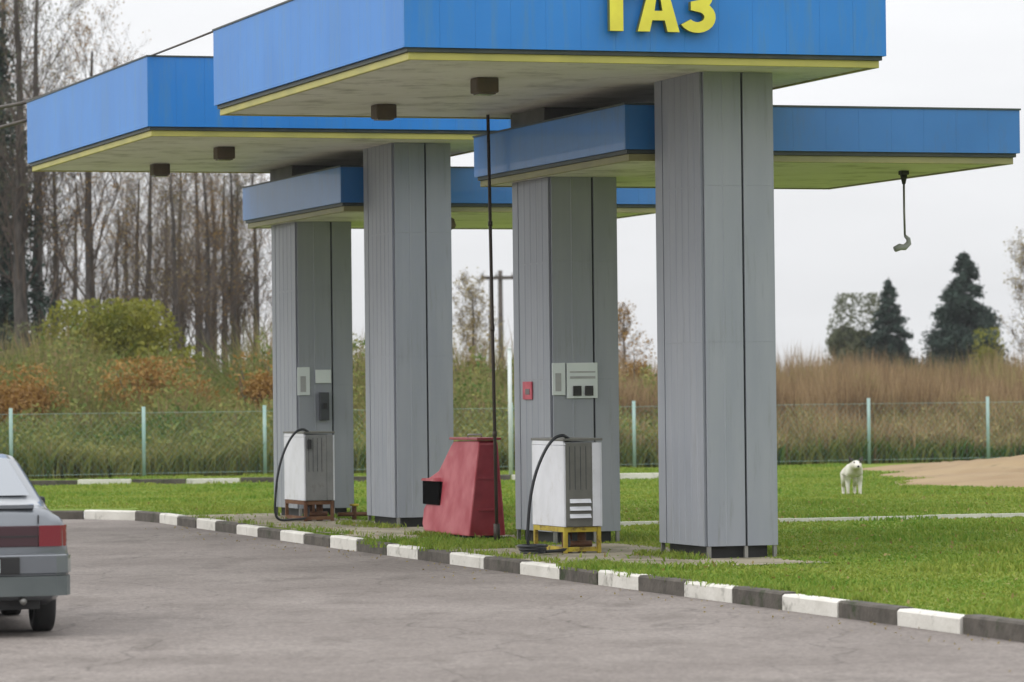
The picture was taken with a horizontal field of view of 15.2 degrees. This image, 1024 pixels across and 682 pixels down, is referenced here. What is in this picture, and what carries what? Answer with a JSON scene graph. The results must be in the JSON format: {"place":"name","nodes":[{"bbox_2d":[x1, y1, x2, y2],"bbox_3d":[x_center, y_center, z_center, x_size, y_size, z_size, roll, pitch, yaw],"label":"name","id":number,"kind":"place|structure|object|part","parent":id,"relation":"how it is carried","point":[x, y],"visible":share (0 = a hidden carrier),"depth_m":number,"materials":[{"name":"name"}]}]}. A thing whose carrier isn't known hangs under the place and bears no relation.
{"place":"outdoors","nodes":[
{"label":"outdoors","id":0,"kind":"place"},
{"bbox_2d":[187,513,523,539],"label":"paving","id":1,"kind":"structure","parent":0,"point":[270,518],"depth_m":53.97,"materials":[{"name":"concrete"}]},
{"bbox_2d":[26,55,510,526],"bbox_3d":[-3.494,-0.550,55.382,5.444,6.352,8.124,0,-1,-18],"label":"fuel canopy","id":2,"kind":"object","parent":1,"relation":"on","point":[157,116],"visible":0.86,"depth_m":52.94,"materials":[{"name":"blue metal"}]},
{"bbox_2d":[0,118,26,128],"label":"cable","id":3,"kind":"object","parent":2,"relation":"attached to","point":[13,123],"visible":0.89,"depth_m":59.63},
{"bbox_2d":[0,99,31,108],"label":"cable","id":4,"kind":"object","parent":2,"relation":"attached to","point":[13,104],"visible":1,"depth_m":59.42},
{"bbox_2d":[274,428,334,520],"bbox_3d":[-3.184,1.949,56.184,0.934,1.354,1.210,0,-1,-18],"label":"gas dispenser","id":5,"kind":"object","parent":1,"relation":"on","point":[309,473],"visible":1,"depth_m":55.78,"materials":[{"name":"white metal"}]},
{"bbox_2d":[337,504,371,519],"bbox_3d":[-2.289,2.504,56.330,0.550,0.230,0.135,0,-1,-18],"label":"valve unit","id":6,"kind":"object","parent":1,"relation":"on","point":[354,513],"visible":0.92,"depth_m":56.29,"materials":[{"name":"yellow paint"}]},
{"bbox_2d":[242,165,655,516],"bbox_3d":[-0.954,-0.018,57.700,4.924,5.298,5.574,0,-1,-18],"label":"canopy","id":7,"kind":"object","parent":1,"relation":"on","point":[310,217],"visible":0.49,"depth_m":57.76,"materials":[{"name":"grey metal"}]},
{"bbox_2d":[297,367,309,394],"bbox_3d":[-3.126,0.604,57.604,0.190,0.420,0.026,0,-1,-18],"label":"notice board","id":8,"kind":"object","parent":7,"relation":"attached to","point":[303,380],"visible":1,"depth_m":57.59,"materials":[{"name":"white plastic"}]},
{"bbox_2d":[315,370,330,382],"bbox_3d":[-2.838,0.532,57.704,0.240,0.200,0.022,0,-1,-18],"label":"notice board","id":9,"kind":"object","parent":7,"relation":"attached to","point":[322,376],"visible":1,"depth_m":57.69,"materials":[{"name":"white plastic"}]},
{"bbox_2d":[319,392,328,419],"bbox_3d":[-2.817,0.981,57.648,0.140,0.420,0.125,0,-1,-18],"label":"switch box","id":10,"kind":"object","parent":7,"relation":"attached to","point":[323,405],"visible":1,"depth_m":57.61,"materials":[{"name":"grey metal"}]},
{"bbox_2d":[421,434,504,537],"bbox_3d":[-0.636,1.847,49.249,0.495,1.321,2.060,0,-1,-18],"label":"red bin","id":11,"kind":"object","parent":1,"relation":"on","point":[458,491],"visible":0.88,"depth_m":48.58,"materials":[{"name":"metal"}]},
{"bbox_2d":[0,519,1023,681],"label":"road","id":12,"kind":"structure","parent":0,"point":[156,602],"depth_m":31.46,"materials":[{"name":"grey asphalt"}]},
{"bbox_2d":[0,454,70,630],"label":"parked car","id":13,"kind":"object","parent":12,"relation":"on","point":[35,562],"visible":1,"depth_m":31.26,"materials":[{"name":"silver metal"}]},
{"bbox_3d":[-4.639,1.138,32.017,1.166,0.302,0.560,0,-1,-13],"label":"rear window","id":14,"kind":"part","parent":13,"relation":"part of","materials":[{"name":"white glass"}]},
{"bbox_2d":[45,493,1022,671],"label":"fallen leaves","id":15,"kind":"object","parent":12,"relation":"on","point":[879,560],"visible":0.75,"depth_m":43.68,"materials":[{"name":"brown plant"}]},
{"bbox_2d":[51,510,1023,642],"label":"kerb","id":16,"kind":"structure","parent":12,"relation":"on","point":[996,627],"depth_m":37.29,"materials":[{"name":"concrete"}]},
{"bbox_2d":[0,0,1023,371],"label":"sky","id":17,"kind":"structure","parent":0,"point":[940,53],"materials":[{"name":"white"}]},
{"bbox_2d":[29,462,1023,619],"bbox_3d":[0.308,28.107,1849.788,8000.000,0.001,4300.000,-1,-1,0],"label":"ground","id":18,"kind":"structure","parent":0,"point":[863,465],"depth_m":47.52,"materials":[{"name":"green plant"}]},
{"bbox_2d":[31,473,658,485],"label":"kerb","id":19,"kind":"structure","parent":18,"relation":"on","point":[271,479],"depth_m":81.43,"materials":[{"name":"concrete"}]},
{"bbox_2d":[486,114,499,539],"bbox_3d":[-0.241,-0.162,47.476,0.079,5.280,0.079,-1,-1,0],"label":"pipe","id":20,"kind":"object","parent":18,"relation":"on","point":[494,432],"visible":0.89,"depth_m":47.46,"materials":[{"name":"black metal"}]},
{"bbox_2d":[507,348,512,474],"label":"white post","id":21,"kind":"object","parent":18,"relation":"on","point":[510,412],"visible":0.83,"depth_m":86.95,"materials":[{"name":"white metal"}]},
{"bbox_2d":[0,397,1023,475],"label":"fence","id":22,"kind":"object","parent":18,"relation":"on","point":[265,434],"visible":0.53,"depth_m":91.58,"materials":[{"name":"metal"}]},
{"bbox_2d":[190,512,907,602],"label":"long grass","id":23,"kind":"structure","parent":18,"relation":"on","point":[640,568],"depth_m":41.76,"materials":[{"name":"green plant"}]},
{"bbox_2d":[472,103,1020,543],"bbox_3d":[2.744,-0.216,46.602,4.924,5.298,5.574,0,-1,-18],"label":"canopy","id":24,"kind":"object","parent":18,"relation":"on","point":[564,173],"visible":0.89,"depth_m":46.59,"materials":[{"name":"grey metal"}]},
{"bbox_2d":[523,382,532,399],"bbox_3d":[0.191,0.611,47.302,0.021,0.220,0.340,0,-1,-19],"label":"warning sign","id":25,"kind":"object","parent":24,"relation":"attached to","point":[527,390],"visible":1,"depth_m":47.27,"materials":[{"name":"red"}]},
{"bbox_2d":[552,363,564,394],"bbox_3d":[0.565,0.460,46.503,0.165,0.390,0.026,0,-1,-18],"label":"notice board","id":26,"kind":"object","parent":24,"relation":"attached to","point":[558,378],"visible":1,"depth_m":46.49,"materials":[{"name":"white plastic"}]},
{"bbox_2d":[566,363,597,397],"bbox_3d":[0.853,0.478,46.588,0.395,0.430,0.045,0,-1,-18],"label":"notice board","id":27,"kind":"object","parent":24,"relation":"attached to","point":[581,380],"visible":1,"depth_m":46.58,"materials":[{"name":"white plastic"}]},
{"bbox_2d":[893,170,910,251],"bbox_3d":[4.679,-1.556,46.085,0.228,0.977,0.100,0,-1,-18],"label":"hanging hook","id":28,"kind":"object","parent":24,"relation":"hanging from","point":[903,174],"visible":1,"depth_m":46.08,"materials":[{"name":"black metal"}]},
{"bbox_2d":[620,513,1023,525],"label":"lawn edging","id":29,"kind":"object","parent":18,"relation":"on","point":[952,516],"visible":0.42,"depth_m":53.63,"materials":[{"name":"concrete"}]},
{"bbox_2d":[840,457,862,493],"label":"dog","id":30,"kind":"object","parent":18,"relation":"on","point":[853,470],"visible":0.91,"depth_m":66.38},
{"bbox_2d":[434,543,826,565],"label":"paving","id":31,"kind":"structure","parent":0,"point":[615,550],"depth_m":42.37,"materials":[{"name":"concrete"}]},
{"bbox_2d":[517,544,547,553],"bbox_3d":[0.231,2.337,43.153,0.352,0.103,0.412,-1,-1,0],"label":"hose coil","id":32,"kind":"object","parent":31,"relation":"on","point":[533,548],"visible":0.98,"depth_m":43.00,"materials":[{"name":"grey rubber"}]},
{"bbox_2d":[212,0,885,558],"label":"fuel canopy","id":33,"kind":"object","parent":31,"relation":"on","point":[706,78],"visible":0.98,"depth_m":41.82,"materials":[{"name":"blue"}]},
{"bbox_2d":[0,31,212,109],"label":"cable","id":34,"kind":"object","parent":33,"relation":"attached to","point":[185,42],"visible":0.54,"depth_m":49.56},
{"bbox_2d":[526,434,601,553],"bbox_3d":[0.415,1.735,43.894,0.935,1.354,1.210,0,-1,-18],"label":"gas dispenser","id":35,"kind":"object","parent":31,"relation":"on","point":[565,496],"visible":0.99,"depth_m":43.49,"materials":[{"name":"white metal"}]},
{"bbox_2d":[862,455,1023,486],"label":"soil bank","id":36,"kind":"structure","parent":0,"point":[1001,471],"depth_m":80.09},
{"label":"field","id":37,"kind":"structure","parent":0,"visible":0},
{"bbox_2d":[0,320,64,362],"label":"bush","id":38,"kind":"object","parent":37,"relation":"on","point":[21,331],"visible":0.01,"depth_m":115.36,"materials":[{"name":"green plant"}]},
{"bbox_2d":[0,9,68,365],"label":"spruce tree","id":39,"kind":"object","parent":37,"relation":"on","point":[7,307],"visible":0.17,"depth_m":131.63,"materials":[{"name":"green plant"}]},
{"bbox_2d":[0,362,72,432],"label":"rusty bush","id":40,"kind":"object","parent":37,"relation":"on","point":[25,396],"visible":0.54,"depth_m":96.48,"materials":[{"name":"brown plant"}]},
{"bbox_2d":[0,0,89,361],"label":"bare tree","id":41,"kind":"object","parent":37,"relation":"on","point":[21,221],"visible":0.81,"depth_m":127.86,"materials":[{"name":"brown plant"}]},
{"bbox_2d":[0,0,113,351],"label":"bare tree","id":42,"kind":"object","parent":37,"relation":"on","point":[30,54],"visible":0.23,"depth_m":141.74,"materials":[{"name":"brown plant"}]},
{"bbox_2d":[25,172,92,345],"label":"bare tree","id":43,"kind":"object","parent":37,"relation":"on","point":[52,268],"visible":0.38,"depth_m":141.87,"materials":[{"name":"brown plant"}]},
{"bbox_2d":[0,0,126,333],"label":"bare tree","id":44,"kind":"object","parent":37,"relation":"on","point":[39,267],"visible":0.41,"depth_m":134.17,"materials":[{"name":"brown plant"}]},
{"bbox_2d":[20,0,150,318],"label":"bare tree","id":45,"kind":"object","parent":37,"relation":"on","point":[91,257],"visible":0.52,"depth_m":127.91,"materials":[{"name":"brown plant"}]},
{"bbox_2d":[43,173,130,324],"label":"bare tree","id":46,"kind":"object","parent":37,"relation":"on","point":[75,294],"visible":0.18,"depth_m":150.01,"materials":[{"name":"brown plant"}]},
{"bbox_2d":[28,297,192,372],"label":"round bush","id":47,"kind":"object","parent":37,"relation":"on","point":[142,328],"visible":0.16,"depth_m":110.76,"materials":[{"name":"green plant"}]},
{"bbox_2d":[73,181,171,333],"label":"bare tree","id":48,"kind":"object","parent":37,"relation":"on","point":[116,279],"visible":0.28,"depth_m":140.01,"materials":[{"name":"brown plant"}]},
{"bbox_2d":[95,172,156,327],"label":"bare tree","id":49,"kind":"object","parent":37,"relation":"on","point":[124,286],"visible":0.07,"depth_m":149.94,"materials":[{"name":"brown plant"}]},
{"bbox_2d":[94,172,173,317],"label":"bare tree","id":50,"kind":"object","parent":37,"relation":"on","point":[135,244],"visible":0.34,"depth_m":131.98,"materials":[{"name":"brown plant"}]},
{"bbox_2d":[84,354,221,415],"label":"rusty bush","id":51,"kind":"object","parent":37,"relation":"on","point":[146,377],"visible":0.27,"depth_m":98.33,"materials":[{"name":"brown plant"}]},
{"bbox_2d":[111,173,203,349],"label":"bare tree","id":52,"kind":"object","parent":37,"relation":"on","point":[155,239],"visible":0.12,"depth_m":145.04,"materials":[{"name":"brown plant"}]},
{"bbox_2d":[99,172,231,342],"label":"bare tree","id":53,"kind":"object","parent":37,"relation":"on","point":[149,227],"visible":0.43,"depth_m":125.00,"materials":[{"name":"brown plant"}]},
{"bbox_2d":[127,345,208,382],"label":"round bush","id":54,"kind":"object","parent":37,"relation":"on","point":[188,350],"visible":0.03,"depth_m":109.65,"materials":[{"name":"green plant"}]},
{"bbox_2d":[107,172,231,352],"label":"bare tree","id":55,"kind":"object","parent":37,"relation":"on","point":[175,292],"visible":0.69,"depth_m":119.95,"materials":[{"name":"brown plant"}]},
{"bbox_2d":[140,173,211,355],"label":"bare tree","id":56,"kind":"object","parent":37,"relation":"on","point":[181,340],"visible":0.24,"depth_m":128.00,"materials":[{"name":"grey plant"}]},
{"bbox_2d":[130,173,267,364],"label":"bare tree","id":57,"kind":"object","parent":37,"relation":"on","point":[199,349],"visible":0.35,"depth_m":123.97,"materials":[{"name":"brown plant"}]},
{"bbox_2d":[168,173,250,376],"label":"bare tree","id":58,"kind":"object","parent":37,"relation":"on","point":[215,308],"visible":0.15,"depth_m":136.01,"materials":[{"name":"brown plant"}]},
{"bbox_2d":[166,173,259,371],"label":"bare tree","id":59,"kind":"object","parent":37,"relation":"on","point":[207,329],"visible":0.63,"depth_m":122.00,"materials":[{"name":"brown plant"}]},
{"bbox_2d":[156,173,271,373],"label":"bare tree","id":60,"kind":"object","parent":37,"relation":"on","point":[249,247],"visible":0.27,"depth_m":129.99,"materials":[{"name":"brown plant"}]},
{"bbox_2d":[185,353,243,377],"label":"bush","id":61,"kind":"object","parent":37,"relation":"on","point":[220,355],"visible":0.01,"depth_m":112.03,"materials":[{"name":"brown plant"}]},
{"bbox_2d":[192,173,265,350],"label":"bare tree","id":62,"kind":"object","parent":37,"relation":"on","point":[240,262],"visible":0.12,"depth_m":140.00,"materials":[{"name":"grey plant"}]},
{"bbox_2d":[202,173,271,371],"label":"bare tree","id":63,"kind":"object","parent":37,"relation":"on","point":[231,197],"visible":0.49,"depth_m":125.98,"materials":[{"name":"brown plant"}]},
{"bbox_2d":[217,173,271,355],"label":"bare tree","id":64,"kind":"object","parent":37,"relation":"on","point":[257,307],"visible":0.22,"depth_m":133.95,"materials":[{"name":"brown plant"}]},
{"bbox_2d":[223,352,272,412],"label":"rusty bush","id":65,"kind":"object","parent":37,"relation":"on","point":[257,387],"visible":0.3,"depth_m":99.79,"materials":[{"name":"brown plant"}]},
{"bbox_2d":[0,307,513,445],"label":"reeds","id":66,"kind":"object","parent":37,"relation":"on","point":[248,349],"visible":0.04,"depth_m":103.19,"materials":[{"name":"plant"}]},
{"bbox_2d":[452,267,503,365],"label":"young tree","id":67,"kind":"object","parent":37,"relation":"on","point":[473,321],"visible":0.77,"depth_m":149.81,"materials":[{"name":"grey plant"}]},
{"bbox_2d":[452,323,507,382],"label":"bush","id":68,"kind":"object","parent":37,"relation":"on","point":[474,363],"visible":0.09,"depth_m":111.55,"materials":[{"name":"yellow plant"}]},
{"bbox_2d":[482,270,512,375],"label":"utility pole","id":69,"kind":"object","parent":37,"relation":"on","point":[499,277],"visible":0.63,"depth_m":189.94,"materials":[{"name":"grey wood"}]},
{"bbox_2d":[0,308,1023,479],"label":"weeds","id":70,"kind":"object","parent":37,"relation":"on","point":[135,464],"visible":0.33,"depth_m":94.28,"materials":[{"name":"green plant"}]},
{"bbox_2d":[618,300,653,370],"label":"young tree","id":71,"kind":"object","parent":37,"relation":"on","point":[624,329],"visible":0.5,"depth_m":149.88,"materials":[{"name":"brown plant"}]},
{"bbox_2d":[618,333,657,385],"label":"rusty bush","id":72,"kind":"object","parent":37,"relation":"on","point":[636,371],"visible":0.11,"depth_m":111.87,"materials":[{"name":"brown plant"}]},
{"bbox_2d":[618,340,1023,424],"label":"reeds","id":73,"kind":"object","parent":37,"relation":"on","point":[844,394],"visible":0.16,"depth_m":108.08,"materials":[{"name":"beige plant"}]},
{"bbox_2d":[619,379,1023,464],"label":"reeds","id":74,"kind":"object","parent":37,"relation":"on","point":[889,432],"visible":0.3,"depth_m":98.56,"materials":[{"name":"beige plant"}]},
{"bbox_2d":[630,373,1023,462],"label":"weeds","id":75,"kind":"object","parent":37,"relation":"on","point":[891,436],"visible":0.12,"depth_m":100.23,"materials":[{"name":"brown plant"}]},
{"bbox_2d":[824,292,884,369],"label":"leafy tree","id":76,"kind":"object","parent":37,"relation":"on","point":[844,334],"visible":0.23,"depth_m":217.58,"materials":[{"name":"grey plant"}]},
{"bbox_2d":[858,277,918,376],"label":"spruce tree","id":77,"kind":"object","parent":37,"relation":"on","point":[889,321],"visible":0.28,"depth_m":214.65,"materials":[{"name":"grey plant"}]},
{"bbox_2d":[907,252,1016,374],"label":"spruce tree","id":78,"kind":"object","parent":37,"relation":"on","point":[962,314],"visible":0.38,"depth_m":204.18,"materials":[{"name":"green plant"}]},
{"bbox_2d":[969,327,1007,373],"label":"yellow bush","id":79,"kind":"object","parent":37,"relation":"on","point":[985,349],"visible":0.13,"depth_m":195.66,"materials":[{"name":"green plant"}]},
{"bbox_2d":[995,226,1023,354],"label":"young tree","id":80,"kind":"object","parent":37,"relation":"on","point":[1019,259],"visible":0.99,"depth_m":150.17,"materials":[{"name":"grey plant"}]}
]}

